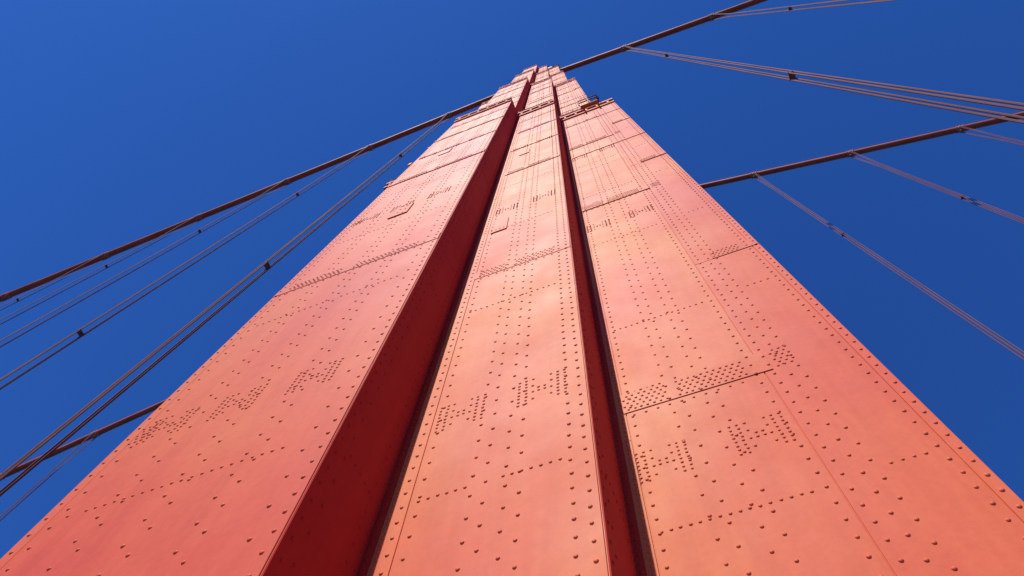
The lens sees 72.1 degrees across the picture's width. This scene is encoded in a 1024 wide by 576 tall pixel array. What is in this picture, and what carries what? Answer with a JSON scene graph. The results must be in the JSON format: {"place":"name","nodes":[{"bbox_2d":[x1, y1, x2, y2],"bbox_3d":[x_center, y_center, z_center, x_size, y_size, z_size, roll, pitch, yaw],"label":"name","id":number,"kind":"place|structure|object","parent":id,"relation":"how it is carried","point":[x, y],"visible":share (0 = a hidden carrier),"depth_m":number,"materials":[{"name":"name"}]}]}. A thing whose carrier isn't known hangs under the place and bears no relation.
{"place":"outdoors","nodes":[
{"label":"outdoors","id":0,"kind":"place"},
{"bbox_2d":[0,0,1023,558],"label":"sky","id":1,"kind":"structure","parent":0,"point":[122,122],"materials":[{"name":"blue"}]},
{"label":"water","id":2,"kind":"structure","parent":0,"visible":0},
{"bbox_2d":[0,64,1023,575],"bbox_3d":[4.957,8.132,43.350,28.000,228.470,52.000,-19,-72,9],"label":"suspension bridge tower","id":3,"kind":"structure","parent":2,"relation":"in","point":[542,320],"depth_m":8.11,"materials":[{"name":"metal"}]},
{"bbox_2d":[0,0,767,301],"bbox_3d":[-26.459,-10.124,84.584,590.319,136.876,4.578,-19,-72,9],"label":"cable","id":4,"kind":"object","parent":3,"relation":"attached to","point":[290,180],"visible":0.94,"depth_m":127.80,"materials":[{"name":"orange paint"}]},
{"bbox_2d":[0,253,106,310],"bbox_3d":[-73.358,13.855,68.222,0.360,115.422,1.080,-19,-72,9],"label":"suspender rope","id":5,"kind":"object","parent":4,"relation":"hanging from","point":[17,299],"visible":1,"depth_m":107.07,"materials":[{"name":"paint"}]},
{"bbox_2d":[0,215,200,324],"bbox_3d":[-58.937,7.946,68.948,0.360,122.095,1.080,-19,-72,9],"label":"suspender rope","id":6,"kind":"object","parent":4,"relation":"hanging from","point":[106,266],"visible":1,"depth_m":95.98,"materials":[{"name":"paint"}]},
{"bbox_2d":[0,179,288,347],"bbox_3d":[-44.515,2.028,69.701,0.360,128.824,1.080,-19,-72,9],"label":"suspender rope","id":7,"kind":"object","parent":4,"relation":"hanging from","point":[199,230],"visible":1,"depth_m":79.44,"materials":[{"name":"paint"}]},
{"bbox_2d":[0,145,371,389],"bbox_3d":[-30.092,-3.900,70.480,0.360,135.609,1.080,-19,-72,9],"label":"suspender rope","id":8,"kind":"object","parent":4,"relation":"hanging from","point":[79,332],"visible":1,"depth_m":57.66,"materials":[{"name":"paint"}]},
{"bbox_2d":[0,114,449,496],"bbox_3d":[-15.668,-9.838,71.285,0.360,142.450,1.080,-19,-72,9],"label":"suspender rope","id":9,"kind":"object","parent":4,"relation":"hanging from","point":[32,466],"visible":1,"depth_m":34.36,"materials":[{"name":"paint"}]},
{"bbox_2d":[711,0,896,19],"bbox_3d":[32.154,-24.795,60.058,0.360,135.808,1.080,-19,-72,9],"label":"suspender rope","id":10,"kind":"object","parent":4,"relation":"hanging from","point":[790,8],"visible":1,"depth_m":79.98,"materials":[{"name":"paint"}]},
{"bbox_2d":[624,45,1023,123],"bbox_3d":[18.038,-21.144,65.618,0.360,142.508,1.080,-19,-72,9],"label":"suspender rope","id":11,"kind":"object","parent":4,"relation":"hanging from","point":[791,76],"visible":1,"depth_m":30.62,"materials":[{"name":"paint"}]},
{"bbox_2d":[0,110,1023,480],"bbox_3d":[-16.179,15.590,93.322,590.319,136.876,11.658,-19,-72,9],"label":"cable","id":12,"kind":"object","parent":3,"relation":"attached to","point":[702,184],"visible":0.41,"depth_m":125.55,"materials":[{"name":"orange paint"}]},
{"bbox_2d":[0,432,96,520],"bbox_3d":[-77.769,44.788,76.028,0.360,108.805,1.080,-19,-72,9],"label":"suspender rope","id":13,"kind":"object","parent":12,"relation":"hanging from","point":[45,477],"visible":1,"depth_m":114.35,"materials":[{"name":"paint"}]},
{"bbox_2d":[755,174,1023,359],"bbox_3d":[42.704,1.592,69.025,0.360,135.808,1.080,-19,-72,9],"label":"suspender rope","id":14,"kind":"object","parent":12,"relation":"hanging from","point":[1008,345],"visible":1,"depth_m":75.42,"materials":[{"name":"paint"}]},
{"bbox_2d":[849,151,1023,223],"bbox_3d":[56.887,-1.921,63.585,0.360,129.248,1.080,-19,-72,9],"label":"suspender rope","id":15,"kind":"object","parent":12,"relation":"hanging from","point":[962,197],"visible":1,"depth_m":94.19,"materials":[{"name":"paint"}]},
{"bbox_2d":[961,126,1023,145],"bbox_3d":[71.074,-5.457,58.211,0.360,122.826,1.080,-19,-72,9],"label":"suspender rope","id":16,"kind":"object","parent":12,"relation":"hanging from","point":[993,135],"visible":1,"depth_m":107.18,"materials":[{"name":"paint"}]}
]}

